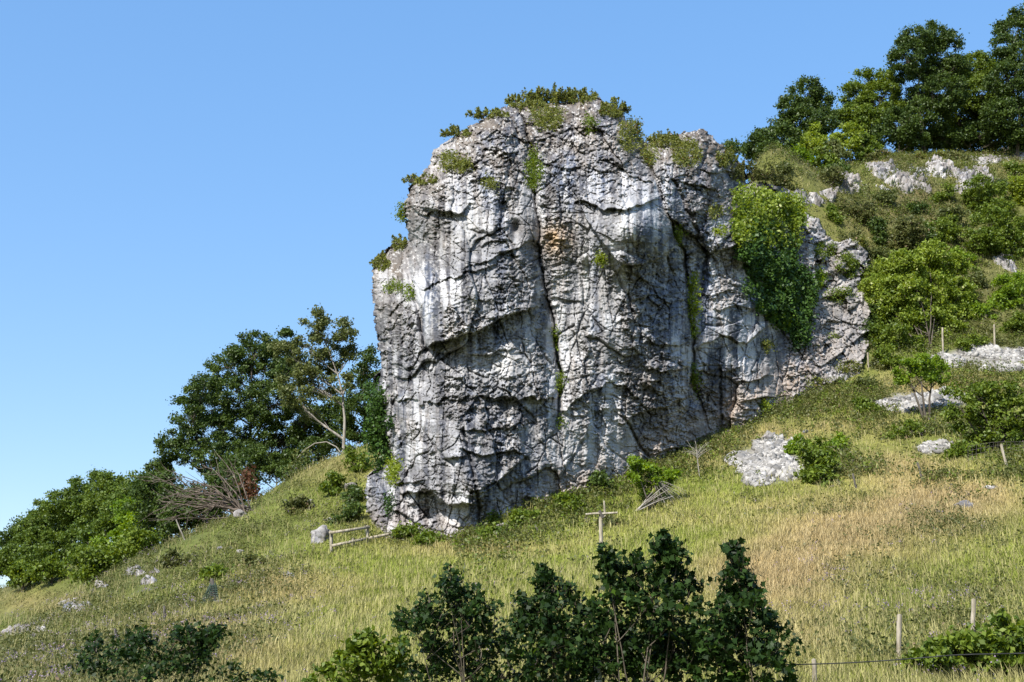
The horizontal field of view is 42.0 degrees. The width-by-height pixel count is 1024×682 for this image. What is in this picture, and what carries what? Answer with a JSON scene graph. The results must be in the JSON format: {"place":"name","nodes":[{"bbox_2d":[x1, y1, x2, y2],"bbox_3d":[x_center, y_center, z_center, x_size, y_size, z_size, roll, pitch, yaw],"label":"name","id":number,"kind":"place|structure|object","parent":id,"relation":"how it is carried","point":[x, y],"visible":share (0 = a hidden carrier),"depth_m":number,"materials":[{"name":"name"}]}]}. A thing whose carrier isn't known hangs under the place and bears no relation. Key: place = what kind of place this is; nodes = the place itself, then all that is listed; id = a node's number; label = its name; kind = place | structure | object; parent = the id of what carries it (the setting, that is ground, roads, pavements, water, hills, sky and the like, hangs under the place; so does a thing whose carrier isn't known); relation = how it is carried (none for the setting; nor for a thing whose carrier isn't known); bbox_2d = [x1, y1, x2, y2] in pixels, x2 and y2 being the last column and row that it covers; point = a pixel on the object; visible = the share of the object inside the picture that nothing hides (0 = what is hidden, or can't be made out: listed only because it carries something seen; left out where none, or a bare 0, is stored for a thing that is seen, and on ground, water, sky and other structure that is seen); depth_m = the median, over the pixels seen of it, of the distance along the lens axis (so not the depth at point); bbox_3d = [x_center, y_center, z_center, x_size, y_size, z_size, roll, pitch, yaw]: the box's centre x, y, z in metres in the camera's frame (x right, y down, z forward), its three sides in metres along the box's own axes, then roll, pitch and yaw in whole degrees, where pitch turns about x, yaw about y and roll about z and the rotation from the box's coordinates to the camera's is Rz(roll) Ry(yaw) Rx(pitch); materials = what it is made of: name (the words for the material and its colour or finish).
{"place":"outdoors","nodes":[
{"label":"outdoors","id":0,"kind":"place"},
{"bbox_2d":[0,147,1023,681],"bbox_3d":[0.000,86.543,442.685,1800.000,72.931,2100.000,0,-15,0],"label":"hillside","id":1,"kind":"structure","parent":0,"point":[846,230],"depth_m":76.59,"materials":[{"name":"green plant"}]},
{"bbox_2d":[0,541,25,579],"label":"broadleaf tree","id":2,"kind":"object","parent":1,"relation":"on","point":[10,552],"visible":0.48,"depth_m":136.86,"materials":[{"name":"green plant"}]},
{"bbox_2d":[1,557,42,589],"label":"orchard tree","id":3,"kind":"object","parent":1,"relation":"on","point":[17,571],"visible":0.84,"depth_m":106.70,"materials":[{"name":"green plant"}]},
{"bbox_2d":[9,498,66,556],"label":"broadleaf tree","id":4,"kind":"object","parent":1,"relation":"on","point":[31,523],"visible":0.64,"depth_m":135.47,"materials":[{"name":"green plant"}]},
{"bbox_2d":[8,537,86,566],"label":"broadleaf tree","id":5,"kind":"object","parent":1,"relation":"on","point":[41,551],"visible":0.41,"depth_m":131.81,"materials":[{"name":"green plant"}]},
{"bbox_2d":[24,553,71,584],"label":"orchard tree","id":6,"kind":"object","parent":1,"relation":"on","point":[48,567],"visible":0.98,"depth_m":105.18,"materials":[{"name":"green plant"}]},
{"bbox_2d":[38,475,101,564],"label":"broadleaf tree","id":7,"kind":"object","parent":1,"relation":"on","point":[56,511],"visible":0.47,"depth_m":131.79,"materials":[{"name":"green plant"}]},
{"bbox_2d":[57,509,126,556],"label":"broadleaf tree","id":8,"kind":"object","parent":1,"relation":"on","point":[101,526],"visible":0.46,"depth_m":120.38,"materials":[{"name":"green plant"}]},
{"bbox_2d":[58,539,128,584],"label":"broadleaf tree","id":9,"kind":"object","parent":1,"relation":"on","point":[90,569],"visible":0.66,"depth_m":94.24,"materials":[{"name":"green plant"}]},
{"bbox_2d":[63,467,127,521],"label":"broadleaf tree","id":10,"kind":"object","parent":1,"relation":"on","point":[101,484],"visible":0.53,"depth_m":127.55,"materials":[{"name":"green plant"}]},
{"bbox_2d":[88,494,155,560],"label":"broadleaf tree","id":11,"kind":"object","parent":1,"relation":"on","point":[122,517],"visible":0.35,"depth_m":103.28,"materials":[{"name":"green plant"}]},
{"bbox_2d":[94,524,167,565],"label":"broadleaf tree","id":12,"kind":"object","parent":1,"relation":"on","point":[142,539],"visible":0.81,"depth_m":88.51,"materials":[{"name":"green plant"}]},
{"bbox_2d":[102,468,182,514],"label":"broadleaf tree","id":13,"kind":"object","parent":1,"relation":"on","point":[115,495],"visible":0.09,"depth_m":119.00,"materials":[{"name":"green plant"}]},
{"bbox_2d":[119,469,188,545],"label":"woodland shrub","id":14,"kind":"object","parent":1,"relation":"on","point":[146,487],"visible":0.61,"depth_m":94.20,"materials":[{"name":"green plant"}]},
{"bbox_2d":[63,617,288,681],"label":"roadside bush","id":15,"kind":"object","parent":1,"relation":"on","point":[203,639],"visible":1,"depth_m":20.33,"materials":[{"name":"green plant"}]},
{"bbox_2d":[157,546,198,568],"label":"shrub","id":16,"kind":"object","parent":1,"relation":"on","point":[170,556],"visible":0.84,"depth_m":69.28,"materials":[{"name":"green plant"}]},
{"bbox_2d":[153,487,213,535],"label":"woodland shrub","id":17,"kind":"object","parent":1,"relation":"on","point":[172,527],"visible":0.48,"depth_m":91.43,"materials":[{"name":"green plant"}]},
{"bbox_2d":[133,450,252,530],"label":"fallen tree","id":18,"kind":"object","parent":1,"relation":"on","point":[233,506],"visible":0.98,"depth_m":79.75,"materials":[{"name":"brown wood"}]},
{"bbox_2d":[133,366,256,492],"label":"ash tree","id":19,"kind":"object","parent":1,"relation":"on","point":[171,449],"visible":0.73,"depth_m":98.07,"materials":[{"name":"green plant"}]},
{"bbox_2d":[169,472,232,527],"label":"woodland shrub","id":20,"kind":"object","parent":1,"relation":"on","point":[220,511],"visible":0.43,"depth_m":90.74,"materials":[{"name":"brown plant"}]},
{"bbox_2d":[198,466,258,511],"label":"woodland shrub","id":21,"kind":"object","parent":1,"relation":"on","point":[232,492],"visible":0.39,"depth_m":91.51,"materials":[{"name":"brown plant"}]},
{"bbox_2d":[188,328,306,494],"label":"ash tree","id":22,"kind":"object","parent":1,"relation":"on","point":[253,413],"visible":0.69,"depth_m":102.18,"materials":[{"name":"green plant"}]},
{"bbox_2d":[235,464,263,502],"bbox_3d":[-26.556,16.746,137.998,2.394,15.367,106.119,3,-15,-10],"label":"withered shrub","id":23,"kind":"object","parent":1,"relation":"on","point":[248,481],"visible":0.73,"depth_m":86.98,"materials":[{"name":"brown plant"}]},
{"bbox_2d":[216,425,348,487],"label":"understorey tree","id":24,"kind":"object","parent":1,"relation":"on","point":[258,456],"visible":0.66,"depth_m":95.56,"materials":[{"name":"green plant"}]},
{"bbox_2d":[277,493,314,514],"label":"shrub","id":25,"kind":"object","parent":1,"relation":"on","point":[298,502],"visible":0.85,"depth_m":76.30,"materials":[{"name":"green plant"}]},
{"bbox_2d":[259,325,354,474],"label":"ash tree","id":26,"kind":"object","parent":1,"relation":"on","point":[318,429],"visible":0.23,"depth_m":103.83,"materials":[{"name":"green plant"}]},
{"bbox_2d":[264,303,363,454],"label":"pale trunk tree","id":27,"kind":"object","parent":1,"relation":"on","point":[320,324],"visible":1,"depth_m":92.06,"materials":[{"name":"green plant"}]},
{"bbox_2d":[317,470,347,496],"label":"shrub","id":28,"kind":"object","parent":1,"relation":"on","point":[332,485],"visible":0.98,"depth_m":78.70,"materials":[{"name":"green plant"}]},
{"bbox_2d":[326,498,367,524],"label":"shrub","id":29,"kind":"object","parent":1,"relation":"on","point":[354,510],"visible":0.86,"depth_m":71.86,"materials":[{"name":"green plant"}]},
{"bbox_2d":[326,343,380,454],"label":"ash tree","id":30,"kind":"object","parent":1,"relation":"on","point":[362,371],"visible":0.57,"depth_m":98.31,"materials":[{"name":"green plant"}]},
{"bbox_2d":[341,444,374,472],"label":"shrub","id":31,"kind":"object","parent":1,"relation":"on","point":[350,457],"visible":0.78,"depth_m":81.84,"materials":[{"name":"green plant"}]},
{"bbox_2d":[301,624,416,681],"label":"roadside bush","id":32,"kind":"object","parent":1,"relation":"on","point":[363,646],"visible":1,"depth_m":23.23,"materials":[{"name":"green plant"}]},
{"bbox_2d":[381,560,541,681],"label":"roadside bush","id":33,"kind":"object","parent":1,"relation":"on","point":[426,613],"visible":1,"depth_m":21.53,"materials":[{"name":"green plant"}]},
{"bbox_2d":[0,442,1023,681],"bbox_3d":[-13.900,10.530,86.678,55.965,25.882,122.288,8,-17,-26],"label":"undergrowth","id":34,"kind":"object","parent":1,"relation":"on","point":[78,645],"visible":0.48,"depth_m":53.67,"materials":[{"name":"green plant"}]},
{"bbox_2d":[0,154,1023,681],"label":"wildflowers","id":35,"kind":"object","parent":1,"relation":"on","point":[334,610],"visible":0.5,"depth_m":45.19,"materials":[{"name":"plant"}]},
{"bbox_2d":[498,561,607,681],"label":"roadside bush","id":36,"kind":"object","parent":1,"relation":"on","point":[551,639],"visible":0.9,"depth_m":22.31,"materials":[{"name":"green plant"}]},
{"bbox_2d":[550,489,586,513],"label":"shrub","id":37,"kind":"object","parent":1,"relation":"on","point":[563,498],"visible":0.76,"depth_m":66.84,"materials":[{"name":"green plant"}]},
{"bbox_2d":[365,97,829,540],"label":"limestone crag","id":38,"kind":"structure","parent":1,"relation":"on","point":[506,277],"depth_m":74.23,"materials":[{"name":"grey stone"}]},
{"bbox_2d":[356,372,395,473],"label":"ivy","id":39,"kind":"object","parent":38,"relation":"attached to","point":[374,429],"visible":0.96,"depth_m":74.24,"materials":[{"name":"green plant"}]},
{"bbox_2d":[437,153,474,173],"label":"crag shrub","id":40,"kind":"object","parent":38,"relation":"on","point":[464,162],"visible":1,"depth_m":77.70,"materials":[{"name":"green plant"}]},
{"bbox_2d":[504,87,544,111],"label":"crag shrub","id":41,"kind":"object","parent":38,"relation":"on","point":[512,98],"visible":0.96,"depth_m":86.01,"materials":[{"name":"green plant"}]},
{"bbox_2d":[522,143,546,192],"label":"crag shrub","id":42,"kind":"object","parent":38,"relation":"on","point":[532,184],"visible":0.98,"depth_m":77.61,"materials":[{"name":"green plant"}]},
{"bbox_2d":[524,98,567,135],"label":"crag shrub","id":43,"kind":"object","parent":38,"relation":"on","point":[549,114],"visible":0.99,"depth_m":83.25,"materials":[{"name":"green plant"}]},
{"bbox_2d":[528,82,578,104],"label":"crag shrub","id":44,"kind":"object","parent":38,"relation":"on","point":[543,92],"visible":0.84,"depth_m":87.31,"materials":[{"name":"green plant"}]},
{"bbox_2d":[558,87,599,104],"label":"crag shrub","id":45,"kind":"object","parent":38,"relation":"on","point":[583,95],"visible":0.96,"depth_m":87.55,"materials":[{"name":"green plant"}]},
{"bbox_2d":[597,96,631,118],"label":"crag shrub","id":46,"kind":"object","parent":38,"relation":"on","point":[614,111],"visible":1,"depth_m":85.76,"materials":[{"name":"green plant"}]},
{"bbox_2d":[615,115,646,153],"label":"crag shrub","id":47,"kind":"object","parent":38,"relation":"on","point":[635,130],"visible":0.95,"depth_m":83.91,"materials":[{"name":"green plant"}]},
{"bbox_2d":[645,128,684,149],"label":"crag shrub","id":48,"kind":"object","parent":38,"relation":"on","point":[668,139],"visible":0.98,"depth_m":86.57,"materials":[{"name":"green plant"}]},
{"bbox_2d":[667,134,702,168],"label":"crag shrub","id":49,"kind":"object","parent":38,"relation":"on","point":[685,160],"visible":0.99,"depth_m":85.16,"materials":[{"name":"green plant"}]},
{"bbox_2d":[686,268,703,338],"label":"crag shrub","id":50,"kind":"object","parent":38,"relation":"attached to","point":[696,300],"visible":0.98,"depth_m":79.66,"materials":[{"name":"green plant"}]},
{"bbox_2d":[729,160,769,183],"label":"crag shrub","id":51,"kind":"object","parent":38,"relation":"on","point":[743,175],"visible":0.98,"depth_m":92.98,"materials":[{"name":"green plant"}]},
{"bbox_2d":[728,178,814,251],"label":"climbing plant","id":52,"kind":"object","parent":38,"relation":"on","point":[775,207],"visible":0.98,"depth_m":90.66,"materials":[{"name":"green plant"}]},
{"bbox_2d":[729,212,823,334],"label":"ivy","id":53,"kind":"object","parent":38,"relation":"attached to","point":[783,275],"visible":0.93,"depth_m":87.08,"materials":[{"name":"green plant"}]},
{"bbox_2d":[785,313,815,352],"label":"ivy","id":54,"kind":"object","parent":38,"relation":"attached to","point":[802,338],"visible":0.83,"depth_m":87.22,"materials":[{"name":"green plant"}]},
{"bbox_2d":[568,527,721,681],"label":"roadside bush","id":55,"kind":"object","parent":1,"relation":"on","point":[668,656],"visible":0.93,"depth_m":22.05,"materials":[{"name":"green plant"}]},
{"bbox_2d":[626,452,682,509],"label":"hawthorn bush","id":56,"kind":"object","parent":1,"relation":"on","point":[637,469],"visible":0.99,"depth_m":66.51,"materials":[{"name":"green plant"}]},
{"bbox_2d":[448,141,1023,610],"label":"undergrowth","id":57,"kind":"object","parent":1,"relation":"on","point":[852,467],"visible":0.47,"depth_m":78.28,"materials":[{"name":"green plant"}]},
{"bbox_2d":[687,537,806,681],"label":"sycamore sapling","id":58,"kind":"object","parent":1,"relation":"on","point":[752,650],"visible":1,"depth_m":21.41,"materials":[{"name":"green plant"}]},
{"bbox_2d":[724,430,804,486],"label":"scree","id":59,"kind":"structure","parent":1,"relation":"on","point":[769,456],"depth_m":71.05,"materials":[{"name":"stone"}]},
{"bbox_2d":[738,120,805,160],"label":"skyline tree","id":60,"kind":"object","parent":1,"relation":"on","point":[762,137],"visible":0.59,"depth_m":117.16,"materials":[{"name":"green plant"}]},
{"bbox_2d":[766,73,844,138],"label":"skyline tree","id":61,"kind":"object","parent":1,"relation":"on","point":[811,107],"visible":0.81,"depth_m":126.00,"materials":[{"name":"green plant"}]},
{"bbox_2d":[594,653,1023,681],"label":"roadside fence","id":62,"kind":"object","parent":1,"relation":"on","point":[600,672],"visible":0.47,"depth_m":23.23,"materials":[{"name":"metal"}]},
{"bbox_2d":[796,121,830,155],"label":"bush","id":63,"kind":"object","parent":1,"relation":"on","point":[811,140],"visible":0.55,"depth_m":120.44,"materials":[{"name":"green plant"}]},
{"bbox_2d":[793,432,845,486],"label":"shrub","id":64,"kind":"object","parent":1,"relation":"on","point":[825,461],"visible":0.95,"depth_m":67.56,"materials":[{"name":"green plant"}]},
{"bbox_2d":[808,145,844,168],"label":"bush","id":65,"kind":"object","parent":1,"relation":"on","point":[831,158],"visible":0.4,"depth_m":117.49,"materials":[{"name":"green plant"}]},
{"bbox_2d":[817,163,848,187],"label":"shrub","id":66,"kind":"object","parent":1,"relation":"on","point":[833,172],"visible":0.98,"depth_m":107.77,"materials":[{"name":"green plant"}]},
{"bbox_2d":[797,214,870,391],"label":"rock outcrop","id":67,"kind":"object","parent":1,"relation":"on","point":[845,319],"visible":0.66,"depth_m":94.48,"materials":[{"name":"stone"}]},
{"bbox_2d":[829,118,868,163],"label":"bush","id":68,"kind":"object","parent":1,"relation":"on","point":[848,137],"visible":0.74,"depth_m":123.10,"materials":[{"name":"green plant"}]},
{"bbox_2d":[850,199,877,226],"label":"shrub","id":69,"kind":"object","parent":1,"relation":"on","point":[867,212],"visible":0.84,"depth_m":105.05,"materials":[{"name":"green plant"}]},
{"bbox_2d":[844,130,884,161],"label":"bush","id":70,"kind":"object","parent":1,"relation":"on","point":[869,145],"visible":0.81,"depth_m":122.47,"materials":[{"name":"green plant"}]},
{"bbox_2d":[834,65,909,137],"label":"skyline tree","id":71,"kind":"object","parent":1,"relation":"on","point":[862,108],"visible":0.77,"depth_m":130.61,"materials":[{"name":"green plant"}]},
{"bbox_2d":[866,215,888,244],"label":"shrub","id":72,"kind":"object","parent":1,"relation":"on","point":[878,224],"visible":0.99,"depth_m":103.82,"materials":[{"name":"green plant"}]},
{"bbox_2d":[869,339,902,367],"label":"shrub","id":73,"kind":"object","parent":1,"relation":"on","point":[881,353],"visible":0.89,"depth_m":89.91,"materials":[{"name":"green plant"}]},
{"bbox_2d":[868,122,932,151],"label":"skyline tree","id":74,"kind":"object","parent":1,"relation":"on","point":[924,138],"visible":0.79,"depth_m":127.05,"materials":[{"name":"green plant"}]},
{"bbox_2d":[878,318,925,353],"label":"shrub","id":75,"kind":"object","parent":1,"relation":"on","point":[899,327],"visible":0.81,"depth_m":92.71,"materials":[{"name":"green plant"}]},
{"bbox_2d":[875,168,931,193],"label":"rock outcrop","id":76,"kind":"object","parent":1,"relation":"on","point":[907,181],"visible":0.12,"depth_m":114.25,"materials":[{"name":"stone"}]},
{"bbox_2d":[881,418,925,439],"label":"shrub","id":77,"kind":"object","parent":1,"relation":"on","point":[911,425],"visible":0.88,"depth_m":73.98,"materials":[{"name":"green plant"}]},
{"bbox_2d":[886,214,929,251],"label":"shrub","id":78,"kind":"object","parent":1,"relation":"on","point":[912,231],"visible":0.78,"depth_m":103.07,"materials":[{"name":"green plant"}]},
{"bbox_2d":[856,237,980,346],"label":"elder bush","id":79,"kind":"object","parent":1,"relation":"on","point":[902,286],"visible":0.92,"depth_m":95.87,"materials":[{"name":"green plant"}]},
{"bbox_2d":[872,386,965,413],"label":"scree","id":80,"kind":"structure","parent":1,"relation":"on","point":[908,401],"depth_m":81.67,"materials":[{"name":"stone"}]},
{"bbox_2d":[891,352,952,418],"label":"bush","id":81,"kind":"object","parent":1,"relation":"on","point":[920,368],"visible":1,"depth_m":78.67,"materials":[{"name":"green plant"}]},
{"bbox_2d":[878,18,972,152],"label":"skyline tree","id":82,"kind":"object","parent":1,"relation":"on","point":[932,73],"visible":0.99,"depth_m":129.01,"materials":[{"name":"green plant"}]},
{"bbox_2d":[909,154,959,178],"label":"rock outcrop","id":83,"kind":"object","parent":1,"relation":"on","point":[938,164],"visible":0.18,"depth_m":118.44,"materials":[{"name":"stone"}]},
{"bbox_2d":[923,211,963,241],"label":"shrub","id":84,"kind":"object","parent":1,"relation":"on","point":[949,230],"visible":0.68,"depth_m":105.91,"materials":[{"name":"green plant"}]},
{"bbox_2d":[887,606,1023,680],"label":"bramble","id":85,"kind":"object","parent":1,"relation":"on","point":[972,641],"visible":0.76,"depth_m":28.81,"materials":[{"name":"green plant"}]},
{"bbox_2d":[941,437,988,460],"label":"shrub","id":86,"kind":"object","parent":1,"relation":"on","point":[961,450],"visible":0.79,"depth_m":67.92,"materials":[{"name":"green plant"}]},
{"bbox_2d":[949,332,989,351],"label":"shrub","id":87,"kind":"object","parent":1,"relation":"on","point":[965,344],"visible":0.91,"depth_m":92.81,"materials":[{"name":"green plant"}]},
{"bbox_2d":[927,118,1013,152],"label":"skyline tree","id":88,"kind":"object","parent":1,"relation":"on","point":[967,135],"visible":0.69,"depth_m":128.54,"materials":[{"name":"green plant"}]},
{"bbox_2d":[936,49,1006,136],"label":"skyline tree","id":89,"kind":"object","parent":1,"relation":"on","point":[974,78],"visible":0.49,"depth_m":131.79,"materials":[{"name":"green plant"}]},
{"bbox_2d":[950,161,993,194],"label":"rock outcrop","id":90,"kind":"object","parent":1,"relation":"on","point":[966,175],"visible":0.14,"depth_m":117.27,"materials":[{"name":"stone"}]},
{"bbox_2d":[931,342,1023,371],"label":"scree","id":91,"kind":"structure","parent":1,"relation":"on","point":[992,351],"depth_m":91.36,"materials":[{"name":"stone"}]},
{"bbox_2d":[938,377,1023,450],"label":"hawthorn bush","id":92,"kind":"object","parent":1,"relation":"on","point":[998,405],"visible":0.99,"depth_m":68.91,"materials":[{"name":"green plant"}]},
{"bbox_2d":[960,172,1016,220],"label":"shrub","id":93,"kind":"object","parent":1,"relation":"on","point":[979,193],"visible":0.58,"depth_m":111.55,"materials":[{"name":"green plant"}]},
{"bbox_2d":[959,202,1023,260],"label":"shrub","id":94,"kind":"object","parent":1,"relation":"on","point":[993,238],"visible":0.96,"depth_m":105.18,"materials":[{"name":"green plant"}]},
{"bbox_2d":[978,3,1023,158],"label":"skyline tree","id":95,"kind":"object","parent":1,"relation":"on","point":[1009,105],"visible":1,"depth_m":126.33,"materials":[{"name":"green plant"}]},
{"bbox_2d":[986,270,1023,312],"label":"shrub","id":96,"kind":"object","parent":1,"relation":"on","point":[1012,287],"visible":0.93,"depth_m":98.42,"materials":[{"name":"green plant"}]},
{"bbox_2d":[1005,173,1023,206],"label":"shrub","id":97,"kind":"object","parent":1,"relation":"on","point":[1016,188],"visible":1,"depth_m":113.76,"materials":[{"name":"green plant"}]},
{"bbox_2d":[0,0,1023,587],"label":"sky","id":98,"kind":"structure","parent":0,"point":[179,178],"materials":[{"name":"blue"}]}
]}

